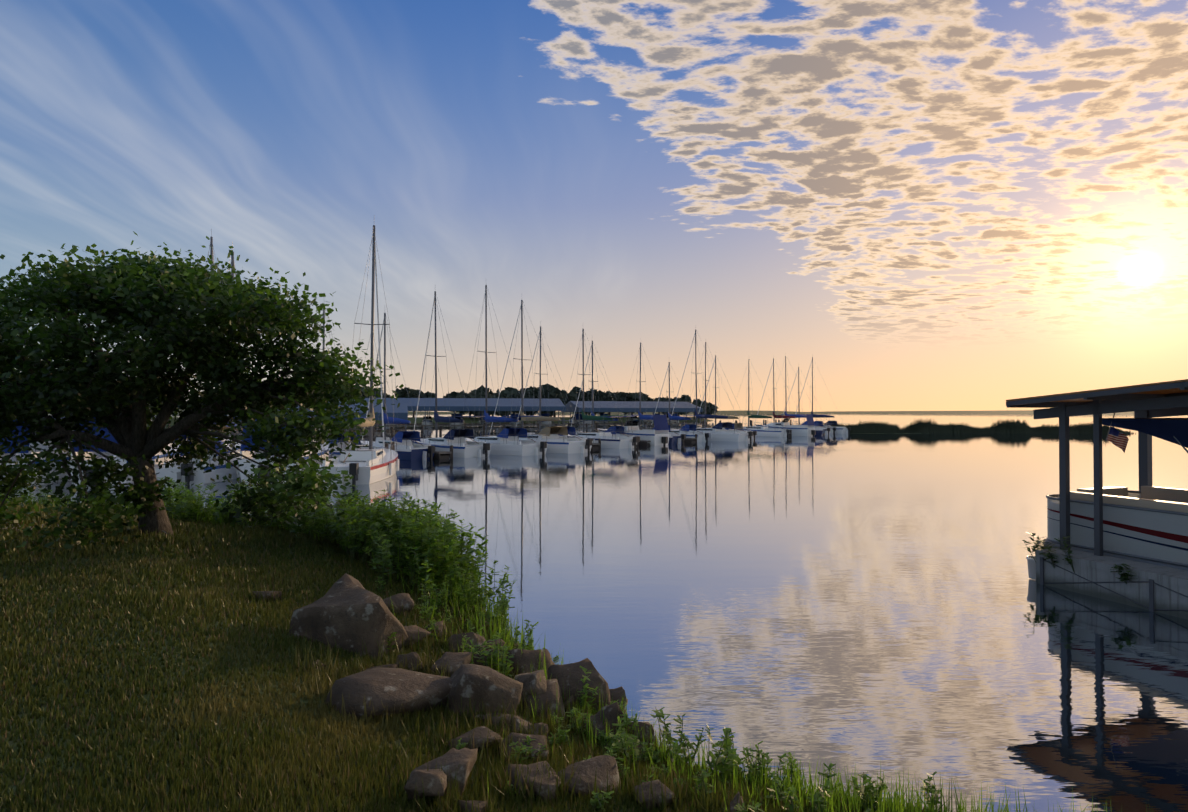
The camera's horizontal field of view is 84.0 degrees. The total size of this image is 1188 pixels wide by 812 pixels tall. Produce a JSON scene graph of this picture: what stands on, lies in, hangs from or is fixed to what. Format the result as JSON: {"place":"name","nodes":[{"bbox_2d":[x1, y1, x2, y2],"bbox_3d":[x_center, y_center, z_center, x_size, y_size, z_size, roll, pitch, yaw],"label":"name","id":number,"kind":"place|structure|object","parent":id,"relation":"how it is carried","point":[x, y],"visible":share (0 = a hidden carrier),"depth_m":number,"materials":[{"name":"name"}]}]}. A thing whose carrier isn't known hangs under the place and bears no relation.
{"place":"outdoors","nodes":[
{"label":"outdoors","id":0,"kind":"place"},
{"bbox_2d":[0,410,1133,811],"bbox_3d":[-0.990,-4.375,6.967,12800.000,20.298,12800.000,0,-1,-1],"label":"ground","id":1,"kind":"structure","parent":0,"point":[412,420],"depth_m":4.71,"materials":[{"name":"plant"}]},
{"bbox_2d":[0,524,58,530],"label":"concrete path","id":2,"kind":"structure","parent":1,"relation":"on","point":[20,526],"depth_m":9.99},
{"bbox_2d":[0,231,403,552],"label":"tree","id":3,"kind":"object","parent":1,"relation":"on","point":[145,300],"visible":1,"depth_m":8.82,"materials":[{"name":"green plant"}]},
{"bbox_2d":[252,591,281,601],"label":"rock","id":4,"kind":"object","parent":1,"relation":"on","point":[274,593],"visible":0.35,"depth_m":6.81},
{"bbox_2d":[287,573,412,659],"bbox_3d":[-2.210,1.998,6.099,0.983,0.671,0.801,5,-2,17],"label":"boulder","id":5,"kind":"object","parent":1,"relation":"on","point":[346,612],"visible":0.73,"depth_m":5.79,"materials":[{"name":"stone"}]},
{"bbox_2d":[345,383,369,397],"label":"tree","id":6,"kind":"object","parent":1,"relation":"on","point":[362,388],"visible":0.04,"depth_m":166.66,"materials":[{"name":"green plant"}]},
{"bbox_2d":[362,386,389,397],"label":"tree","id":7,"kind":"object","parent":1,"relation":"on","point":[375,392],"visible":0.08,"depth_m":192.55,"materials":[{"name":"green plant"}]},
{"bbox_2d":[361,664,396,670],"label":"rock","id":8,"kind":"object","parent":1,"relation":"on","point":[391,665],"visible":0.21,"depth_m":5.31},
{"bbox_2d":[325,667,451,718],"bbox_3d":[-1.390,2.166,4.817,1.016,0.353,0.679,7,-13,-3],"label":"boulder","id":9,"kind":"object","parent":1,"relation":"on","point":[413,690],"visible":0.62,"depth_m":4.70,"materials":[{"name":"stone"}]},
{"bbox_2d":[382,593,413,614],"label":"boulder","id":10,"kind":"object","parent":1,"relation":"on","point":[405,601],"visible":0.48,"depth_m":7.15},
{"bbox_2d":[395,652,421,670],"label":"boulder","id":11,"kind":"object","parent":1,"relation":"on","point":[412,657],"visible":0.42,"depth_m":5.57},
{"bbox_2d":[395,387,434,417],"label":"tree","id":12,"kind":"object","parent":1,"relation":"on","point":[411,393],"visible":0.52,"depth_m":193.62,"materials":[{"name":"green plant"}]},
{"bbox_2d":[403,625,430,644],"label":"boulder","id":13,"kind":"object","parent":1,"relation":"on","point":[410,633],"visible":0.17,"depth_m":6.18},
{"bbox_2d":[404,769,446,800],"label":"boulder","id":14,"kind":"object","parent":1,"relation":"on","point":[433,780],"visible":0.98,"depth_m":3.40,"materials":[{"name":"stone"}]},
{"bbox_2d":[426,620,446,637],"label":"rock","id":15,"kind":"object","parent":1,"relation":"on","point":[439,623],"visible":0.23,"depth_m":6.65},
{"bbox_2d":[404,748,477,795],"bbox_3d":[-0.819,2.111,3.718,0.407,0.280,0.331,-16,-14,25],"label":"boulder","id":16,"kind":"object","parent":1,"relation":"on","point":[464,759],"visible":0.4,"depth_m":3.67,"materials":[{"name":"stone"}]},
{"bbox_2d":[431,652,471,676],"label":"boulder","id":17,"kind":"object","parent":1,"relation":"on","point":[455,660],"visible":0.48,"depth_m":5.61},
{"bbox_2d":[443,390,467,415],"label":"tree","id":18,"kind":"object","parent":1,"relation":"on","point":[453,394],"visible":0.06,"depth_m":200.51,"materials":[{"name":"green plant"}]},
{"bbox_2d":[447,632,486,654],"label":"boulder","id":19,"kind":"object","parent":1,"relation":"on","point":[474,637],"visible":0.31,"depth_m":6.36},
{"bbox_2d":[456,394,478,417],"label":"tree","id":20,"kind":"object","parent":1,"relation":"on","point":[462,396],"visible":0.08,"depth_m":184.40,"materials":[{"name":"green plant"}]},
{"bbox_2d":[0,477,941,811],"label":"shore weeds","id":21,"kind":"object","parent":1,"relation":"on","point":[426,541],"depth_m":8.36,"materials":[{"name":"green plant"}]},
{"bbox_2d":[455,800,486,811],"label":"boulder","id":22,"kind":"object","parent":1,"relation":"on","point":[469,805],"visible":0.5,"depth_m":3.41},
{"bbox_2d":[448,726,502,751],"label":"boulder","id":23,"kind":"object","parent":1,"relation":"on","point":[482,731],"visible":0.46,"depth_m":4.27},
{"bbox_2d":[445,664,522,715],"bbox_3d":[-0.860,2.232,5.030,0.539,0.436,0.390,17,-12,-18],"label":"boulder","id":24,"kind":"object","parent":1,"relation":"on","point":[489,686],"visible":0.69,"depth_m":4.91,"materials":[{"name":"stone"}]},
{"bbox_2d":[471,649,501,667],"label":"boulder","id":25,"kind":"object","parent":1,"relation":"on","point":[476,659],"visible":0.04,"depth_m":5.97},
{"bbox_2d":[470,392,504,415],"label":"tree","id":26,"kind":"object","parent":1,"relation":"on","point":[483,396],"visible":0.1,"depth_m":182.38,"materials":[{"name":"green plant"}]},
{"bbox_2d":[465,385,519,415],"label":"tree","id":27,"kind":"object","parent":1,"relation":"on","point":[481,388],"visible":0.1,"depth_m":193.17,"materials":[{"name":"green plant"}]},
{"bbox_2d":[486,639,505,651],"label":"rock","id":28,"kind":"object","parent":1,"relation":"on","point":[497,641],"visible":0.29,"depth_m":6.49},
{"bbox_2d":[460,712,531,733],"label":"boulder","id":29,"kind":"object","parent":1,"relation":"on","point":[518,719],"visible":0.08,"depth_m":4.69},
{"bbox_2d":[246,579,755,811],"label":"grass tufts","id":30,"kind":"object","parent":1,"relation":"on","point":[452,797],"visible":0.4,"depth_m":4.22,"materials":[{"name":"plant"}]},
{"bbox_2d":[495,393,524,417],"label":"tree","id":31,"kind":"object","parent":1,"relation":"on","point":[508,395],"visible":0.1,"depth_m":188.59,"materials":[{"name":"green plant"}]},
{"bbox_2d":[498,732,548,763],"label":"boulder","id":32,"kind":"object","parent":1,"relation":"on","point":[540,739],"visible":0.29,"depth_m":4.32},
{"bbox_2d":[514,670,546,695],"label":"boulder","id":33,"kind":"object","parent":1,"relation":"on","point":[530,681],"visible":0.46,"depth_m":5.31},
{"bbox_2d":[506,649,554,678],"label":"boulder","id":34,"kind":"object","parent":1,"relation":"on","point":[527,657],"visible":0.4,"depth_m":6.16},
{"bbox_2d":[519,386,541,412],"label":"tree","id":35,"kind":"object","parent":1,"relation":"on","point":[532,391],"visible":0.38,"depth_m":197.22,"materials":[{"name":"green plant"}]},
{"bbox_2d":[504,761,560,796],"bbox_3d":[-0.357,2.252,3.865,0.333,0.236,0.298,1,-2,-14],"label":"boulder","id":36,"kind":"object","parent":1,"relation":"on","point":[534,767],"visible":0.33,"depth_m":3.88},
{"bbox_2d":[529,723,547,741],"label":"rock","id":37,"kind":"object","parent":1,"relation":"on","point":[539,726],"visible":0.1,"depth_m":4.67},
{"bbox_2d":[522,774,555,801],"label":"boulder","id":38,"kind":"object","parent":1,"relation":"on","point":[547,782],"visible":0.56,"depth_m":3.70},
{"bbox_2d":[520,679,565,721],"bbox_3d":[-0.408,2.421,5.283,0.406,0.331,0.381,8,10,-15],"label":"boulder","id":39,"kind":"object","parent":1,"relation":"on","point":[554,690],"visible":0.29,"depth_m":5.20,"materials":[{"name":"stone"}]},
{"bbox_2d":[523,383,565,414],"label":"tree","id":40,"kind":"object","parent":1,"relation":"on","point":[551,391],"visible":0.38,"depth_m":200.10,"materials":[{"name":"green plant"}]},
{"bbox_2d":[536,401,566,416],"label":"tree","id":41,"kind":"object","parent":1,"relation":"on","point":[550,413],"visible":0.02,"depth_m":203.46,"materials":[{"name":"green plant"}]},
{"bbox_2d":[316,420,790,441],"bbox_3d":[3.693,3.823,66.516,2.410,4.350,72.250,-1,-1,40],"label":"dock","id":42,"kind":"object","parent":1,"relation":"on","point":[440,430],"visible":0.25,"depth_m":54.91,"materials":[{"name":"brown wood"}]},
{"bbox_2d":[376,422,764,440],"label":"dock boxes and pedestals","id":43,"kind":"object","parent":42,"relation":"on","point":[381,438],"visible":0.08,"depth_m":53.71,"materials":[{"name":"white"}]},
{"bbox_2d":[638,440,650,445],"bbox_3d":[1.828,4.213,56.955,7.500,3.370,1.110,-1,-1,40],"label":"finger dock","id":44,"kind":"object","parent":42,"relation":"attached to","point":[642,443],"visible":0.1,"depth_m":54.44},
{"bbox_2d":[684,434,696,442],"bbox_3d":[6.276,4.268,62.205,7.500,3.370,1.110,-1,-1,40],"label":"finger dock","id":45,"kind":"object","parent":42,"relation":"attached to","point":[690,440],"visible":0.17,"depth_m":59.75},
{"bbox_2d":[554,390,580,416],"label":"tree","id":46,"kind":"object","parent":1,"relation":"on","point":[571,396],"visible":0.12,"depth_m":210.93,"materials":[{"name":"green plant"}]},
{"bbox_2d":[564,695,574,711],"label":"rock","id":47,"kind":"object","parent":1,"relation":"on","point":[570,699],"visible":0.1,"depth_m":5.43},
{"bbox_2d":[4,494,1152,811],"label":"shore grass tufts","id":48,"kind":"object","parent":1,"relation":"on","point":[848,798],"visible":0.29,"depth_m":4.39,"materials":[{"name":"green plant"}]},
{"bbox_2d":[547,658,610,715],"bbox_3d":[-0.125,2.520,5.625,0.540,0.581,0.367,-9,5,-12],"label":"boulder","id":49,"kind":"object","parent":1,"relation":"on","point":[568,676],"visible":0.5,"depth_m":5.58,"materials":[{"name":"stone"}]},
{"bbox_2d":[570,386,599,413],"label":"tree","id":50,"kind":"object","parent":1,"relation":"on","point":[587,396],"visible":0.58,"depth_m":214.11,"materials":[{"name":"green plant"}]},
{"bbox_2d":[558,755,620,797],"bbox_3d":[-0.024,2.262,3.936,0.428,0.204,0.288,-5,1,-23],"label":"boulder","id":51,"kind":"object","parent":1,"relation":"on","point":[605,765],"visible":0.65,"depth_m":3.92,"materials":[{"name":"stone"}]},
{"bbox_2d":[584,702,625,740],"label":"boulder","id":52,"kind":"object","parent":1,"relation":"on","point":[613,711],"visible":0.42,"depth_m":4.97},
{"bbox_2d":[596,390,624,414],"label":"tree","id":53,"kind":"object","parent":1,"relation":"on","point":[604,396],"visible":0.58,"depth_m":214.39,"materials":[{"name":"green plant"}]},
{"bbox_2d":[620,392,647,414],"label":"tree","id":54,"kind":"object","parent":1,"relation":"on","point":[632,396],"visible":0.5,"depth_m":216.19,"materials":[{"name":"green plant"}]},
{"bbox_2d":[625,738,645,752],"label":"rock","id":55,"kind":"object","parent":1,"relation":"on","point":[636,746],"visible":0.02,"depth_m":4.78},
{"bbox_2d":[627,722,653,748],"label":"boulder","id":56,"kind":"object","parent":1,"relation":"on","point":[650,732],"visible":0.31,"depth_m":4.95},
{"bbox_2d":[634,780,674,810],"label":"boulder","id":57,"kind":"object","parent":1,"relation":"on","point":[655,784],"visible":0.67,"depth_m":3.69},
{"bbox_2d":[649,396,673,413],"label":"tree","id":58,"kind":"object","parent":1,"relation":"on","point":[663,399],"visible":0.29,"depth_m":220.01,"materials":[{"name":"green plant"}]},
{"bbox_2d":[673,395,691,413],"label":"tree","id":59,"kind":"object","parent":1,"relation":"on","point":[684,398],"visible":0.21,"depth_m":224.83,"materials":[{"name":"green plant"}]},
{"bbox_2d":[687,399,708,418],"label":"tree","id":60,"kind":"object","parent":1,"relation":"on","point":[699,402],"visible":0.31,"depth_m":229.01,"materials":[{"name":"green plant"}]},
{"bbox_2d":[706,402,717,418],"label":"tree","id":61,"kind":"object","parent":1,"relation":"on","point":[711,409],"visible":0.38,"depth_m":231.00,"materials":[{"name":"green plant"}]},
{"bbox_2d":[727,792,743,811],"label":"rock","id":62,"kind":"object","parent":1,"relation":"on","point":[737,795],"visible":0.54,"depth_m":3.67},
{"bbox_2d":[831,419,1135,433],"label":"shoreline","id":63,"kind":"structure","parent":1,"relation":"on","point":[1007,427],"depth_m":86.97,"materials":[{"name":"plant"}]},
{"bbox_2d":[0,0,1187,411],"label":"sky","id":64,"kind":"structure","parent":0,"point":[944,205],"materials":[{"name":"blue"}]},
{"bbox_2d":[15,414,1187,811],"bbox_3d":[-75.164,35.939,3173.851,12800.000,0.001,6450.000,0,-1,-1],"label":"lake water","id":65,"kind":"structure","parent":0,"point":[879,604],"depth_m":9.40,"materials":[{"name":"liquid"}]},
{"bbox_2d":[0,417,72,486],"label":"cruiser","id":66,"kind":"object","parent":65,"relation":"on","point":[42,446],"visible":0.06,"depth_m":24.92,"materials":[{"name":"white"}]},
{"bbox_2d":[69,417,184,485],"bbox_3d":[-18.811,2.047,27.586,2.176,3.186,6.850,0,-1,-6],"label":"cruiser","id":67,"kind":"object","parent":65,"relation":"on","point":[112,439],"visible":0.08,"depth_m":24.80,"materials":[{"name":"white"}]},
{"bbox_2d":[155,241,249,485],"bbox_3d":[-15.682,-1.376,27.887,2.498,11.657,7.190,-1,-1,-3],"label":"sailboat","id":68,"kind":"object","parent":65,"relation":"on","point":[200,477],"visible":0.19,"depth_m":25.11,"materials":[{"name":"white"}]},
{"bbox_2d":[173,229,240,460],"bbox_3d":[-20.586,-2.612,34.967,3.460,14.192,10.190,0,0,-16],"label":"sailboat","id":69,"kind":"object","parent":65,"relation":"on","point":[212,259],"visible":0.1,"depth_m":36.06,"materials":[{"name":"white"}]},
{"bbox_2d":[239,417,328,483],"bbox_3d":[-12.806,2.054,28.309,2.244,3.186,7.050,0,-1,-6],"label":"cruiser","id":70,"kind":"object","parent":65,"relation":"on","point":[246,466],"visible":0.15,"depth_m":25.28,"materials":[{"name":"white"}]},
{"bbox_2d":[175,442,394,458],"bbox_3d":[-23.328,3.720,31.365,26.669,3.820,2.010,0,-1,-8],"label":"dock","id":71,"kind":"object","parent":65,"relation":"in","point":[387,445],"visible":0.02,"depth_m":33.50,"materials":[{"name":"brown wood"}]},
{"bbox_2d":[215,403,407,435],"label":"shed","id":72,"kind":"structure","parent":65,"relation":"in","point":[401,411],"depth_m":74.73,"materials":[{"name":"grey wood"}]},
{"bbox_2d":[309,309,368,456],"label":"sailboat","id":73,"kind":"object","parent":65,"relation":"on","point":[337,453],"visible":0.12,"depth_m":36.00,"materials":[{"name":"white"}]},
{"bbox_2d":[317,225,398,485],"bbox_3d":[-9.724,-2.018,28.281,2.759,12.903,7.990,1,0,-7],"label":"sailboat","id":74,"kind":"object","parent":65,"relation":"on","point":[370,465],"visible":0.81,"depth_m":27.05,"materials":[{"name":"white"}]},
{"bbox_2d":[361,313,435,459],"bbox_3d":[-12.140,-0.797,39.849,6.844,10.704,2.385,0,0,39],"label":"sailboat","id":75,"kind":"object","parent":65,"relation":"on","point":[405,449],"visible":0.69,"depth_m":39.13,"materials":[{"name":"white"}]},
{"bbox_2d":[422,416,432,424],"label":"boat","id":76,"kind":"object","parent":65,"relation":"in","point":[429,421],"visible":0.56,"depth_m":124.08,"materials":[{"name":"white"}]},
{"bbox_2d":[306,398,565,427],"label":"shed","id":77,"kind":"structure","parent":65,"relation":"in","point":[476,404],"depth_m":125.17,"materials":[{"name":"grey metal"}]},
{"bbox_2d":[433,445,452,458],"bbox_3d":[-11.516,4.048,41.206,7.500,3.370,1.110,-1,-1,40],"label":"finger dock","id":78,"kind":"object","parent":65,"relation":"on","point":[442,454],"visible":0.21,"depth_m":38.91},
{"bbox_2d":[411,291,490,457],"bbox_3d":[-9.608,-1.679,42.571,7.962,12.535,2.612,0,0,44],"label":"sailboat","id":79,"kind":"object","parent":65,"relation":"on","point":[455,438],"visible":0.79,"depth_m":41.63,"materials":[{"name":"white"}]},
{"bbox_2d":[451,414,461,426],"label":"boat","id":80,"kind":"object","parent":65,"relation":"on","point":[457,418],"visible":0.35,"depth_m":125.77,"materials":[{"name":"white"}]},
{"bbox_2d":[460,285,547,455],"bbox_3d":[-6.694,-2.079,44.658,8.739,13.464,2.879,-1,-1,43],"label":"sailboat","id":81,"kind":"object","parent":65,"relation":"on","point":[505,441],"visible":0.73,"depth_m":43.36,"materials":[{"name":"white"}]},
{"bbox_2d":[511,414,520,423],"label":"boat","id":82,"kind":"object","parent":65,"relation":"in","point":[519,420],"visible":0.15,"depth_m":133.11,"materials":[{"name":"white"}]},
{"bbox_2d":[489,300,592,453],"bbox_3d":[-4.378,-1.759,47.211,9.790,12.871,3.208,-1,-1,40],"label":"sailboat","id":83,"kind":"object","parent":65,"relation":"on","point":[555,443],"visible":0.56,"depth_m":45.95,"materials":[{"name":"white"}]},
{"bbox_2d":[541,414,551,426],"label":"boat","id":84,"kind":"object","parent":65,"relation":"on","point":[545,422],"visible":0.23,"depth_m":127.71,"materials":[{"name":"white"}]},
{"bbox_2d":[515,326,592,443],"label":"sailboat","id":85,"kind":"object","parent":65,"relation":"on","point":[571,430],"visible":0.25,"depth_m":50.46,"materials":[{"name":"white"}]},
{"bbox_2d":[569,414,578,425],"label":"boat","id":86,"kind":"object","parent":65,"relation":"on","point":[577,418],"visible":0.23,"depth_m":140.36,"materials":[{"name":"white"}]},
{"bbox_2d":[580,414,591,425],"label":"boat","id":87,"kind":"object","parent":65,"relation":"on","point":[586,421],"visible":0.42,"depth_m":135.47,"materials":[{"name":"white"}]},
{"bbox_2d":[591,438,600,448],"bbox_3d":[-2.620,4.158,51.705,7.500,3.370,1.110,-1,-1,40],"label":"finger dock","id":88,"kind":"object","parent":65,"relation":"on","point":[596,445],"visible":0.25,"depth_m":49.49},
{"bbox_2d":[559,329,637,448],"bbox_3d":[-0.124,-1.018,52.831,8.397,11.420,2.892,0,0,43],"label":"sailboat","id":89,"kind":"object","parent":65,"relation":"on","point":[609,440],"visible":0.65,"depth_m":51.52,"materials":[{"name":"blue canvas"},{"name":"fibreglass"},{"name":"aluminium"}]},
{"bbox_2d":[595,414,607,422],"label":"boat","id":90,"kind":"object","parent":65,"relation":"on","point":[602,421],"visible":0.27,"depth_m":142.10,"materials":[{"name":"white"}]},
{"bbox_2d":[569,341,639,446],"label":"sailboat","id":91,"kind":"object","parent":65,"relation":"on","point":[616,429],"visible":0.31,"depth_m":54.50,"materials":[{"name":"white"}]},
{"bbox_2d":[609,686,627,709],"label":"boulder","id":92,"kind":"object","parent":65,"relation":"in","point":[618,694],"visible":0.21,"depth_m":6.00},
{"bbox_2d":[561,401,701,425],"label":"shed","id":93,"kind":"structure","parent":65,"relation":"in","point":[609,406],"depth_m":137.66,"materials":[{"name":"grey metal"}]},
{"bbox_2d":[597,415,668,445],"bbox_3d":[3.177,2.357,57.198,7.450,3.186,2.380,0,-1,40],"label":"cruiser","id":94,"kind":"object","parent":65,"relation":"on","point":[658,435],"visible":0.46,"depth_m":55.24,"materials":[{"name":"white"}]},
{"bbox_2d":[619,343,685,443],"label":"sailboat","id":95,"kind":"object","parent":65,"relation":"on","point":[675,438],"visible":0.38,"depth_m":60.05,"materials":[{"name":"white"}]},
{"bbox_2d":[666,414,678,422],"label":"boat","id":96,"kind":"object","parent":65,"relation":"on","point":[672,421],"visible":0.23,"depth_m":146.88,"materials":[{"name":"white"}]},
{"bbox_2d":[650,362,708,441],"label":"sailboat","id":97,"kind":"object","parent":65,"relation":"on","point":[686,428],"visible":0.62,"depth_m":63.28,"materials":[{"name":"white"}]},
{"bbox_2d":[670,329,752,441],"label":"sailboat","id":98,"kind":"object","parent":65,"relation":"on","point":[717,432],"visible":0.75,"depth_m":64.15,"materials":[{"name":"white"}]},
{"bbox_2d":[682,342,748,432],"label":"sailboat","id":99,"kind":"object","parent":65,"relation":"on","point":[726,429],"visible":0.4,"depth_m":68.47,"materials":[{"name":"white"}]},
{"bbox_2d":[695,355,756,438],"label":"sailboat","id":100,"kind":"object","parent":65,"relation":"on","point":[738,424],"visible":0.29,"depth_m":69.89,"materials":[{"name":"white"}]},
{"bbox_2d":[731,359,789,436],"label":"sailboat","id":101,"kind":"object","parent":65,"relation":"on","point":[766,432],"visible":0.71,"depth_m":75.25,"materials":[{"name":"white"}]},
{"bbox_2d":[754,359,803,424],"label":"sailboat","id":102,"kind":"object","parent":65,"relation":"on","point":[779,416],"visible":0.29,"depth_m":82.67,"materials":[{"name":"white"}]},
{"bbox_2d":[755,414,815,435],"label":"cruiser","id":103,"kind":"object","parent":65,"relation":"on","point":[804,430],"visible":0.58,"depth_m":76.54,"materials":[{"name":"white"}]},
{"bbox_2d":[763,356,830,434],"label":"sailboat","id":104,"kind":"object","parent":65,"relation":"on","point":[821,430],"visible":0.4,"depth_m":82.72,"materials":[{"name":"white"}]},
{"bbox_2d":[779,367,835,433],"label":"sailboat","id":105,"kind":"object","parent":65,"relation":"on","point":[817,423],"visible":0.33,"depth_m":87.29,"materials":[{"name":"white"}]},
{"bbox_2d":[792,354,850,433],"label":"sailboat","id":106,"kind":"object","parent":65,"relation":"on","point":[842,430],"visible":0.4,"depth_m":87.70,"materials":[{"name":"white"}]},
{"bbox_2d":[1006,379,1187,619],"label":"dock","id":107,"kind":"object","parent":65,"relation":"on","point":[1097,573],"visible":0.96,"depth_m":10.04,"materials":[{"name":"grey wood"}]},
{"bbox_2d":[1035,418,1187,570],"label":"pontoon boat","id":108,"kind":"object","parent":65,"relation":"on","point":[1147,524],"visible":0.77,"depth_m":9.87,"materials":[{"name":"grey metal"}]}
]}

